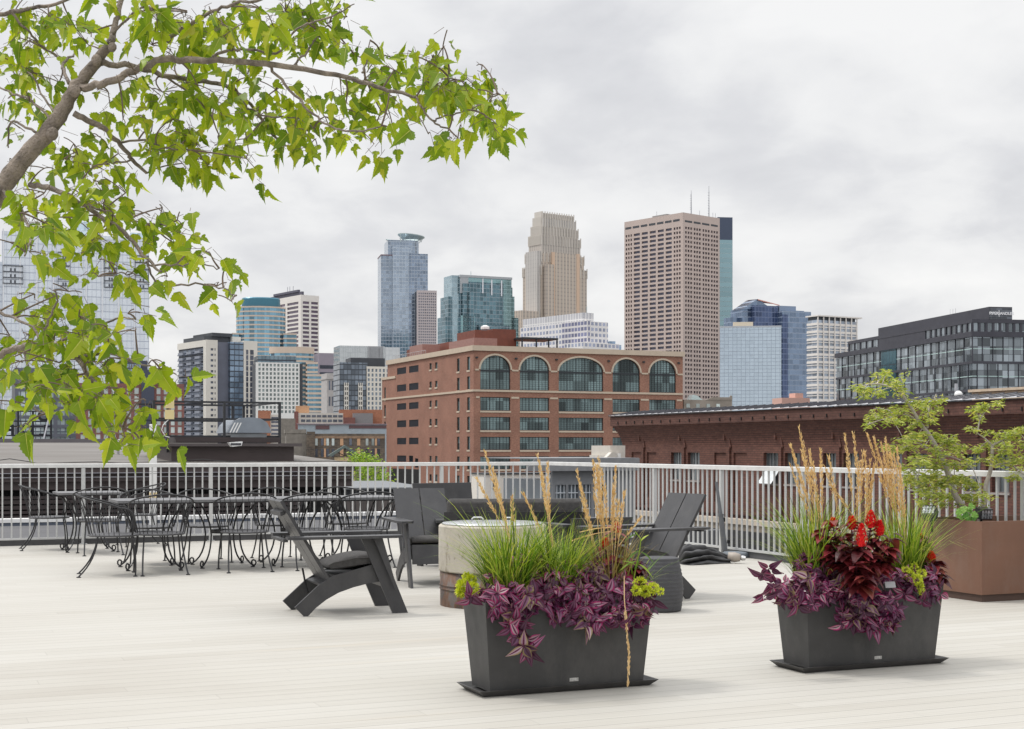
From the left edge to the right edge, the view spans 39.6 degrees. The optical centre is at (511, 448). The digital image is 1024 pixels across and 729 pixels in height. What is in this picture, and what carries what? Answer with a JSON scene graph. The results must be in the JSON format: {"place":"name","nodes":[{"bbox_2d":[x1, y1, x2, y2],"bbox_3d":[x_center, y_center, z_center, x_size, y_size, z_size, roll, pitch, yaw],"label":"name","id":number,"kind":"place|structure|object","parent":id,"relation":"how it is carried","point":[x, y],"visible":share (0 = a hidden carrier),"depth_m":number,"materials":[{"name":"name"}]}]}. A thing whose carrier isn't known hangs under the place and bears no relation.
{"place":"outdoors","nodes":[
{"label":"outdoors","id":0,"kind":"place"},
{"bbox_2d":[0,410,51,438],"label":"roof sign","id":1,"kind":"object","parent":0,"point":[44,434],"visible":0.49,"depth_m":45.81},
{"bbox_2d":[12,368,75,438],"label":"apartment block","id":2,"kind":"structure","parent":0,"point":[59,429],"depth_m":332.61,"materials":[{"name":"stone"}]},
{"bbox_2d":[0,222,148,438],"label":"glass tower","id":3,"kind":"structure","parent":0,"point":[17,275],"depth_m":569.08,"materials":[{"name":"glass"}]},
{"bbox_2d":[76,360,183,439],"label":"apartment block","id":4,"kind":"structure","parent":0,"point":[149,393],"depth_m":303.27,"materials":[{"name":"stone"}]},
{"bbox_2d":[0,439,354,525],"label":"building","id":5,"kind":"structure","parent":0,"point":[83,451],"depth_m":26.98,"materials":[{"name":"grey metal"}]},
{"bbox_2d":[157,437,301,460],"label":"roof curb","id":6,"kind":"structure","parent":5,"relation":"on","point":[249,449],"depth_m":28.00,"materials":[{"name":"brown metal"}]},
{"bbox_2d":[137,400,280,451],"bbox_3d":[-6.222,-0.427,29.022,2.542,1.012,2.148,0,0,-24],"label":"guard frame","id":7,"kind":"object","parent":6,"relation":"on","point":[223,419],"visible":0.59,"depth_m":28.34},
{"bbox_2d":[216,417,270,436],"bbox_3d":[-5.422,-0.349,28.694,0.876,0.540,1.106,0,0,-23],"label":"dome vent","id":8,"kind":"object","parent":6,"relation":"on","point":[249,427],"visible":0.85,"depth_m":28.22,"materials":[{"name":"white metal"}]},
{"bbox_2d":[177,333,256,434],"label":"apartment tower","id":9,"kind":"structure","parent":0,"point":[227,359],"depth_m":627.59,"materials":[{"name":"grey glass"}]},
{"bbox_2d":[252,356,302,417],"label":"grid block","id":10,"kind":"structure","parent":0,"point":[277,378],"depth_m":562.85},
{"bbox_2d":[271,287,318,353],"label":"white tower","id":11,"kind":"structure","parent":0,"point":[302,315],"depth_m":1156.03,"materials":[{"name":"concrete"}]},
{"bbox_2d":[294,406,342,428],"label":"white band building","id":12,"kind":"structure","parent":0,"point":[302,415],"depth_m":330.74,"materials":[{"name":"concrete"}]},
{"bbox_2d":[314,353,333,373],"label":"office block","id":13,"kind":"structure","parent":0,"point":[325,361],"depth_m":1001.83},
{"bbox_2d":[284,429,384,480],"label":"stone warehouse","id":14,"kind":"structure","parent":0,"point":[321,446],"depth_m":211.12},
{"bbox_2d":[297,423,386,473],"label":"metal roof building","id":15,"kind":"structure","parent":0,"point":[348,428],"depth_m":261.23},
{"bbox_2d":[0,517,718,544],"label":"roof","id":16,"kind":"structure","parent":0,"point":[25,531],"depth_m":22.81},
{"bbox_2d":[149,424,156,529],"bbox_3d":[-4.971,0.482,19.700,0.096,1.635,0.096,0,0,-24],"label":"light pole","id":17,"kind":"object","parent":16,"relation":"on","point":[153,460],"visible":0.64,"depth_m":19.66,"materials":[{"name":"white metal"}]},
{"bbox_2d":[0,511,395,525],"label":"parapet","id":18,"kind":"structure","parent":16,"relation":"on","point":[16,521],"depth_m":24.96,"materials":[{"name":"grey concrete"}]},
{"bbox_2d":[333,358,386,412],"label":"apartment block","id":19,"kind":"structure","parent":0,"point":[357,383],"depth_m":603.07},
{"bbox_2d":[339,410,381,423],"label":"orange brick building","id":20,"kind":"structure","parent":0,"point":[362,416],"depth_m":367.20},
{"bbox_2d":[334,345,399,366],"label":"grey block","id":21,"kind":"structure","parent":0,"point":[342,353],"depth_m":905.89,"materials":[{"name":"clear glass"}]},
{"bbox_2d":[343,481,411,518],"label":"building","id":22,"kind":"structure","parent":0,"point":[371,487],"depth_m":44.27,"materials":[{"name":"white"}]},
{"bbox_2d":[438,275,517,346],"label":"teal tower","id":23,"kind":"structure","parent":0,"point":[471,302],"depth_m":1206.69,"materials":[{"name":"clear glass"}]},
{"bbox_2d":[471,472,550,498],"bbox_3d":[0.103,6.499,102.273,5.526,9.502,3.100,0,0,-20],"label":"container","id":24,"kind":"object","parent":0,"point":[488,483],"visible":0.16,"depth_m":100.78,"materials":[{"name":"metal"}]},
{"bbox_2d":[0,538,1023,728],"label":"deck","id":25,"kind":"structure","parent":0,"point":[104,641],"depth_m":8.30,"materials":[{"name":"wood"}]},
{"bbox_2d":[18,484,69,550],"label":"wire chair","id":26,"kind":"object","parent":25,"relation":"on","point":[36,518],"visible":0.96,"depth_m":17.51,"materials":[{"name":"black metal"}]},
{"bbox_2d":[52,491,122,552],"bbox_3d":[-5.191,0.890,17.400,0.760,0.720,0.760,0,0,-24],"label":"wire table","id":27,"kind":"object","parent":25,"relation":"on","point":[70,493],"visible":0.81,"depth_m":17.22,"materials":[{"name":"black metal"}]},
{"bbox_2d":[72,486,128,555],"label":"wire chair","id":28,"kind":"object","parent":25,"relation":"on","point":[98,519],"visible":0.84,"depth_m":16.71,"materials":[{"name":"black metal"}]},
{"bbox_2d":[75,493,139,577],"bbox_3d":[-3.989,0.846,14.034,0.613,0.809,0.646,0,0,-17],"label":"wire chair","id":29,"kind":"object","parent":25,"relation":"on","point":[131,534],"visible":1,"depth_m":13.91,"materials":[{"name":"black metal"}]},
{"bbox_2d":[115,482,166,546],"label":"wire chair","id":30,"kind":"object","parent":25,"relation":"on","point":[144,514],"visible":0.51,"depth_m":18.26,"materials":[{"name":"black metal"}]},
{"bbox_2d":[118,488,179,565],"bbox_3d":[-3.955,0.846,15.488,0.646,0.809,0.613,0,0,-24],"label":"wire chair","id":31,"kind":"object","parent":25,"relation":"on","point":[149,526],"visible":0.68,"depth_m":15.57,"materials":[{"name":"black metal"}]},
{"bbox_2d":[108,498,191,570],"bbox_3d":[-3.777,0.890,14.850,0.760,0.720,0.760,0,0,-23],"label":"wire table","id":32,"kind":"object","parent":25,"relation":"on","point":[121,501],"visible":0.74,"depth_m":14.74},
{"bbox_2d":[128,493,193,576],"bbox_3d":[-3.508,0.846,14.229,0.646,0.809,0.613,0,0,-22],"label":"wire chair","id":33,"kind":"object","parent":25,"relation":"on","point":[161,533],"visible":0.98,"depth_m":14.11,"materials":[{"name":"metal"}]},
{"bbox_2d":[177,488,235,563],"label":"wire chair","id":34,"kind":"object","parent":25,"relation":"on","point":[195,525],"visible":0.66,"depth_m":15.77,"materials":[{"name":"black metal"}]},
{"bbox_2d":[184,497,264,568],"bbox_3d":[-3.084,0.890,15.151,0.760,0.720,0.760,0,0,-24],"label":"wire table","id":35,"kind":"object","parent":25,"relation":"on","point":[199,500],"visible":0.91,"depth_m":15.04,"materials":[{"name":"black metal"}]},
{"bbox_2d":[213,492,276,573],"bbox_3d":[-2.728,0.846,14.568,0.646,0.809,0.613,0,0,-21],"label":"wire chair","id":36,"kind":"object","parent":25,"relation":"on","point":[243,531],"visible":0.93,"depth_m":14.45,"materials":[{"name":"black metal"}]},
{"bbox_2d":[0,0,527,474],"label":"overhanging tree","id":37,"kind":"object","parent":25,"relation":"on","point":[448,94],"visible":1,"depth_m":2.98,"materials":[{"name":"green plant"}]},
{"bbox_2d":[0,462,549,544],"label":"railing","id":38,"kind":"object","parent":25,"relation":"on","point":[250,465],"visible":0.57,"depth_m":19.40,"materials":[{"name":"silver metal"}]},
{"bbox_2d":[247,487,305,561],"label":"wire chair","id":39,"kind":"object","parent":25,"relation":"on","point":[271,524],"visible":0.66,"depth_m":16.10,"materials":[{"name":"black metal"}]},
{"bbox_2d":[256,496,333,565],"bbox_3d":[-2.392,0.890,15.452,0.760,0.720,0.760,0,0,-24],"label":"wire table","id":40,"kind":"object","parent":25,"relation":"on","point":[307,499],"visible":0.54,"depth_m":15.34,"materials":[{"name":"black metal"}]},
{"bbox_2d":[280,492,340,570],"bbox_3d":[-2.100,0.846,14.841,0.646,0.809,0.613,0,0,-25],"label":"wire chair","id":41,"kind":"object","parent":25,"relation":"on","point":[325,528],"visible":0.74,"depth_m":14.73,"materials":[{"name":"black metal"}]},
{"bbox_2d":[268,498,407,616],"bbox_3d":[-1.343,0.816,10.913,0.975,0.868,0.750,0,0,-20],"label":"lounge chair","id":42,"kind":"object","parent":25,"relation":"on","point":[364,560],"visible":1,"depth_m":10.74,"materials":[{"name":"plastic"}]},
{"bbox_2d":[317,486,375,555],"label":"wire chair","id":43,"kind":"object","parent":25,"relation":"on","point":[350,521],"visible":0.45,"depth_m":16.42,"materials":[{"name":"black metal"}]},
{"bbox_2d":[323,495,393,561],"bbox_3d":[-1.700,0.890,15.753,0.760,0.720,0.760,0,0,-23],"label":"wire table","id":44,"kind":"object","parent":25,"relation":"on","point":[374,498],"visible":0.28,"depth_m":15.61,"materials":[{"name":"black metal"}]},
{"bbox_2d":[336,491,396,567],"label":"wire chair","id":45,"kind":"object","parent":25,"relation":"on","point":[366,527],"visible":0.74,"depth_m":14.98,"materials":[{"name":"black metal"}]},
{"bbox_2d":[0,531,792,562],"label":"kerb","id":46,"kind":"structure","parent":25,"relation":"on","point":[761,556],"depth_m":18.68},
{"bbox_2d":[382,488,475,588],"bbox_3d":[-0.769,0.816,13.229,0.750,0.868,0.975,0,0,-16],"label":"lounge chair","id":47,"kind":"object","parent":25,"relation":"on","point":[417,545],"visible":0.6,"depth_m":13.46,"materials":[{"name":"plastic"}]},
{"bbox_2d":[412,482,471,565],"bbox_3d":[-0.486,0.812,15.120,0.900,0.875,0.930,0,0,-38],"label":"outdoor sofa","id":48,"kind":"object","parent":25,"relation":"on","point":[462,490],"visible":0.09,"depth_m":15.52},
{"bbox_2d":[439,517,545,608],"bbox_3d":[-0.157,0.898,11.420,0.864,0.703,0.864,0,0,0],"label":"fire pit","id":49,"kind":"object","parent":25,"relation":"on","point":[449,578],"visible":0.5,"depth_m":11.12,"materials":[{"name":"concrete"}]},
{"bbox_2d":[435,498,585,532],"bbox_3d":[-0.005,0.860,13.604,1.460,0.780,0.930,0,0,-5],"label":"outdoor sofa","id":50,"kind":"object","parent":25,"relation":"on","point":[565,507],"visible":0.38,"depth_m":13.18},
{"bbox_2d":[457,597,658,696],"bbox_3d":[0.242,1.012,7.450,1.014,0.475,0.336,0,0,-23],"label":"planter box","id":51,"kind":"object","parent":25,"relation":"on","point":[571,658],"visible":0.77,"depth_m":7.30,"materials":[{"name":"plastic"}]},
{"bbox_2d":[454,571,480,597],"bbox_3d":[-0.231,0.702,7.264,0.126,0.134,0.223,0,0,-10],"label":"stonecrop","id":52,"kind":"object","parent":51,"relation":"in","point":[459,590],"visible":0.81,"depth_m":7.28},
{"bbox_2d":[424,450,649,593],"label":"ornamental grass","id":53,"kind":"object","parent":51,"relation":"in","point":[491,564],"depth_m":7.27,"materials":[{"name":"plant"}]},
{"bbox_2d":[455,550,667,666],"bbox_3d":[0.250,0.812,7.314,1.182,0.555,0.478,0,0,-20],"label":"trailing plant","id":54,"kind":"object","parent":51,"relation":"in","point":[545,595],"visible":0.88,"depth_m":7.26,"materials":[{"name":"purple plant"}]},
{"bbox_2d":[559,457,655,586],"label":"ornamental grass","id":55,"kind":"object","parent":51,"relation":"in","point":[600,494],"depth_m":7.57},
{"bbox_2d":[595,522,654,599],"bbox_3d":[0.584,0.612,7.640,0.371,0.437,0.300,0,0,0],"label":"plume flower","id":56,"kind":"object","parent":51,"relation":"in","point":[641,570],"visible":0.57,"depth_m":7.59,"materials":[{"name":"red plant"}]},
{"bbox_2d":[631,576,663,598],"bbox_3d":[0.700,0.720,7.386,0.182,0.120,0.114,0,0,0],"label":"stonecrop","id":57,"kind":"object","parent":51,"relation":"in","point":[640,588],"visible":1,"depth_m":7.37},
{"bbox_2d":[611,549,684,686],"bbox_3d":[0.649,0.876,7.547,0.615,0.670,0.552,0,0,-35],"label":"leafy plant","id":58,"kind":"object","parent":51,"relation":"in","point":[628,647],"depth_m":7.23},
{"bbox_2d":[484,457,639,520],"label":"plant enclosure","id":59,"kind":"object","parent":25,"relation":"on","point":[564,482],"visible":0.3,"depth_m":66.79,"materials":[{"name":"grey metal"}]},
{"bbox_2d":[589,445,624,457],"bbox_3d":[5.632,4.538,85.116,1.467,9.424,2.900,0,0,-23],"label":"air handler","id":60,"kind":"object","parent":59,"relation":"on","point":[618,451],"visible":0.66,"depth_m":84.40,"materials":[{"name":"white metal"}]},
{"bbox_2d":[527,517,634,563],"bbox_3d":[0.577,0.930,12.910,0.760,0.640,0.930,0,0,-29],"label":"outdoor sofa","id":61,"kind":"object","parent":25,"relation":"on","point":[626,520],"visible":0.18,"depth_m":12.47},
{"bbox_2d":[577,493,709,598],"bbox_3d":[1.087,0.816,11.883,0.975,0.868,0.750,0,0,-31],"label":"lounge chair","id":62,"kind":"object","parent":25,"relation":"on","point":[671,528],"visible":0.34,"depth_m":11.95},
{"bbox_2d":[640,556,683,612],"bbox_3d":[1.135,1.044,10.970,0.373,0.412,0.373,0,0,0],"label":"drum stool","id":63,"kind":"object","parent":25,"relation":"on","point":[671,597],"visible":0.59,"depth_m":10.82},
{"bbox_2d":[678,544,745,564],"bbox_3d":[2.114,1.144,15.568,0.733,0.207,0.558,0,0,-22],"label":"folded umbrella","id":64,"kind":"object","parent":25,"relation":"on","point":[691,554],"visible":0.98,"depth_m":15.40,"materials":[{"name":"black fabric"}]},
{"bbox_2d":[715,482,748,557],"bbox_3d":[2.549,0.818,16.369,0.381,0.864,0.378,0,0,0],"label":"railing post","id":65,"kind":"object","parent":25,"relation":"on","point":[721,517],"visible":0.71,"depth_m":16.45,"materials":[{"name":"metal"}]},
{"bbox_2d":[549,462,1023,555],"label":"railing","id":66,"kind":"object","parent":25,"relation":"on","point":[785,469],"visible":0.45,"depth_m":16.25,"materials":[{"name":"silver metal"}]},
{"bbox_2d":[770,582,947,672],"bbox_3d":[2.010,1.012,8.220,1.014,0.475,0.336,0,0,-23],"label":"planter box","id":67,"kind":"object","parent":25,"relation":"on","point":[812,642],"visible":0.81,"depth_m":8.08,"materials":[{"name":"plastic"}]},
{"bbox_2d":[720,424,897,579],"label":"ornamental grass","id":68,"kind":"object","parent":67,"relation":"in","point":[804,542],"depth_m":8.08,"materials":[{"name":"plant"}]},
{"bbox_2d":[747,542,948,643],"bbox_3d":[1.872,0.814,8.053,1.394,0.580,0.476,0,0,-21],"label":"trailing plant","id":69,"kind":"object","parent":67,"relation":"in","point":[816,590],"visible":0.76,"depth_m":7.95,"materials":[{"name":"purple plant"}]},
{"bbox_2d":[809,510,905,600],"bbox_3d":[1.937,0.592,7.923,0.551,0.500,0.418,0,0,0],"label":"plume flower","id":70,"kind":"object","parent":67,"relation":"in","point":[861,564],"visible":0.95,"depth_m":7.91,"materials":[{"name":"red plant"}]},
{"bbox_2d":[901,561,926,594],"bbox_3d":[2.304,0.746,8.146,0.147,0.195,0.166,0,0,23],"label":"stonecrop","id":71,"kind":"object","parent":67,"relation":"in","point":[920,582],"visible":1,"depth_m":8.12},
{"bbox_2d":[916,533,952,589],"bbox_3d":[2.462,0.667,8.368,0.278,0.334,0.353,0,0,0],"label":"plume flower","id":72,"kind":"object","parent":67,"relation":"in","point":[941,571],"visible":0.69,"depth_m":8.28,"materials":[{"name":"red plant"}]},
{"bbox_2d":[918,515,1023,601],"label":"rust planter","id":73,"kind":"object","parent":25,"relation":"on","point":[993,571],"visible":0.69,"depth_m":11.67,"materials":[{"name":"metal"}]},
{"bbox_2d":[846,368,1023,520],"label":"tree","id":74,"kind":"object","parent":73,"relation":"in","point":[949,480],"visible":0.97,"depth_m":12.11,"materials":[{"name":"green plant"}]},
{"bbox_2d":[956,503,978,520],"bbox_3d":[3.756,0.546,11.756,0.197,0.194,0.124,0,0,0],"label":"vine sprout","id":75,"kind":"object","parent":73,"relation":"on","point":[964,510],"visible":0.98,"depth_m":11.73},
{"bbox_2d":[0,0,1023,383],"label":"sky","id":76,"kind":"structure","parent":0,"point":[865,158],"materials":[{"name":"white"}]},
{"bbox_2d":[381,325,684,483],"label":"brick building","id":77,"kind":"structure","parent":0,"point":[469,396],"depth_m":289.93,"materials":[{"name":"brick"}]},
{"bbox_2d":[480,355,509,389],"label":"arched window","id":78,"kind":"structure","parent":77,"relation":"in","point":[495,370],"depth_m":282.18,"materials":[{"name":"glass"}]},
{"bbox_2d":[480,397,510,412],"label":"window","id":79,"kind":"structure","parent":77,"relation":"in","point":[487,404],"depth_m":282.18,"materials":[{"name":"glass"}]},
{"bbox_2d":[480,417,510,431],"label":"window","id":80,"kind":"structure","parent":77,"relation":"in","point":[487,424],"depth_m":282.14,"materials":[{"name":"glass"}]},
{"bbox_2d":[480,437,510,451],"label":"window","id":81,"kind":"structure","parent":77,"relation":"in","point":[489,444],"depth_m":282.18,"materials":[{"name":"glass"}]},
{"bbox_2d":[520,357,548,390],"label":"arched window","id":82,"kind":"structure","parent":77,"relation":"in","point":[534,372],"depth_m":285.64,"materials":[{"name":"glass"}]},
{"bbox_2d":[520,398,549,412],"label":"window","id":83,"kind":"structure","parent":77,"relation":"in","point":[527,405],"depth_m":285.57,"materials":[{"name":"glass"}]},
{"bbox_2d":[520,417,549,431],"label":"window","id":84,"kind":"structure","parent":77,"relation":"in","point":[526,423],"depth_m":285.57,"materials":[{"name":"glass"}]},
{"bbox_2d":[520,437,549,451],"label":"window","id":85,"kind":"structure","parent":77,"relation":"in","point":[527,444],"depth_m":285.57,"materials":[{"name":"glass"}]},
{"bbox_2d":[558,437,602,451],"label":"window","id":86,"kind":"structure","parent":77,"relation":"in","point":[566,444],"depth_m":289.43,"materials":[{"name":"glass"}]},
{"bbox_2d":[559,358,602,391],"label":"arched window","id":87,"kind":"structure","parent":77,"relation":"in","point":[575,374],"depth_m":289.72,"materials":[{"name":"glass"}]},
{"bbox_2d":[558,398,603,413],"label":"window","id":88,"kind":"structure","parent":77,"relation":"in","point":[572,405],"depth_m":289.72,"materials":[{"name":"glass"}]},
{"bbox_2d":[558,418,603,432],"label":"window","id":89,"kind":"structure","parent":77,"relation":"in","point":[566,425],"depth_m":289.72,"materials":[{"name":"glass"}]},
{"bbox_2d":[612,399,638,413],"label":"window","id":90,"kind":"structure","parent":77,"relation":"in","point":[619,405],"depth_m":293.78,"materials":[{"name":"glass"}]},
{"bbox_2d":[613,359,638,391],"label":"arched window","id":91,"kind":"structure","parent":77,"relation":"in","point":[625,372],"depth_m":293.85,"materials":[{"name":"glass"}]},
{"bbox_2d":[649,360,674,392],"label":"arched window","id":92,"kind":"structure","parent":77,"relation":"in","point":[662,373],"depth_m":297.24,"materials":[{"name":"glass"}]},
{"bbox_2d":[514,211,587,346],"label":"stepped tower","id":93,"kind":"structure","parent":0,"point":[554,275],"depth_m":1516.53,"materials":[{"name":"beige stone"}]},
{"bbox_2d":[467,453,658,587],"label":"ornamental grass","id":94,"kind":"object","parent":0,"point":[573,559],"depth_m":7.38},
{"bbox_2d":[624,195,719,399],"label":"concrete tower","id":95,"kind":"structure","parent":0,"point":[671,282],"depth_m":1117.14,"materials":[{"name":"concrete"}]},
{"bbox_2d":[626,227,716,398],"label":"window","id":96,"kind":"structure","parent":95,"relation":"in","point":[668,279],"depth_m":1115.22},
{"bbox_2d":[683,395,731,411],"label":"stone block","id":97,"kind":"structure","parent":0,"point":[693,401],"depth_m":301.39,"materials":[{"name":"beige stone"}]},
{"bbox_2d":[717,217,732,325],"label":"teal slab","id":98,"kind":"structure","parent":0,"point":[726,265],"depth_m":1181.04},
{"bbox_2d":[724,299,810,397],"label":"blue tower","id":99,"kind":"structure","parent":0,"point":[791,321],"depth_m":1002.57,"materials":[{"name":"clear glass"}]},
{"bbox_2d":[772,393,809,408],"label":"pink block","id":100,"kind":"structure","parent":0,"point":[795,398],"depth_m":421.23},
{"bbox_2d":[608,391,1023,553],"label":"brick warehouse","id":101,"kind":"structure","parent":0,"point":[745,436],"depth_m":76.93,"materials":[{"name":"brick"}]},
{"bbox_2d":[968,387,1023,399],"bbox_3d":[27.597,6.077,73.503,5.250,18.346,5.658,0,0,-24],"label":"roof penthouse","id":102,"kind":"object","parent":101,"relation":"on","point":[998,390],"visible":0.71,"depth_m":73.18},
{"bbox_2d":[805,315,861,406],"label":"banded block","id":103,"kind":"structure","parent":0,"point":[828,337],"depth_m":904.59,"materials":[{"name":"white concrete"}]},
{"bbox_2d":[817,431,885,551],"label":"ornamental grass","id":104,"kind":"object","parent":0,"point":[869,496],"depth_m":8.30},
{"bbox_2d":[799,432,1013,579],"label":"ornamental grass","id":105,"kind":"object","parent":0,"point":[909,554],"depth_m":8.36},
{"label":"ground","id":106,"kind":"structure","parent":0,"visible":0},
{"bbox_2d":[232,297,296,355],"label":"curved tower","id":107,"kind":"structure","parent":106,"relation":"on","point":[261,321],"depth_m":1004.22,"materials":[{"name":"blue glass"}]},
{"bbox_2d":[269,347,320,412],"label":"stepped office","id":108,"kind":"structure","parent":106,"relation":"on","point":[311,384],"depth_m":902.77,"materials":[{"name":"white glass"}]},
{"bbox_2d":[321,373,332,412],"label":"old office","id":109,"kind":"structure","parent":106,"relation":"on","point":[326,392],"depth_m":760.91,"materials":[{"name":"stone"}]},
{"bbox_2d":[341,448,398,481],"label":"background tree","id":110,"kind":"object","parent":106,"relation":"on","point":[357,457],"visible":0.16,"depth_m":117.37,"materials":[{"name":"green plant"}]},
{"bbox_2d":[377,233,427,357],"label":"blue glass tower","id":111,"kind":"structure","parent":106,"relation":"on","point":[402,271],"depth_m":1505.38,"materials":[{"name":"glass"}]},
{"bbox_2d":[415,290,436,344],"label":"stone tower","id":112,"kind":"structure","parent":106,"relation":"on","point":[425,316],"depth_m":1489.61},
{"bbox_2d":[520,306,618,349],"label":"white office","id":113,"kind":"structure","parent":106,"relation":"on","point":[583,330],"depth_m":910.75,"materials":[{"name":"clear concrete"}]},
{"bbox_2d":[720,322,780,410],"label":"mirror block","id":114,"kind":"structure","parent":106,"relation":"on","point":[750,364],"depth_m":757.60,"materials":[{"name":"blue glass"}]},
{"bbox_2d":[834,307,1023,405],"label":"black office","id":115,"kind":"structure","parent":106,"relation":"on","point":[980,348],"depth_m":345.76,"materials":[{"name":"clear glass"}]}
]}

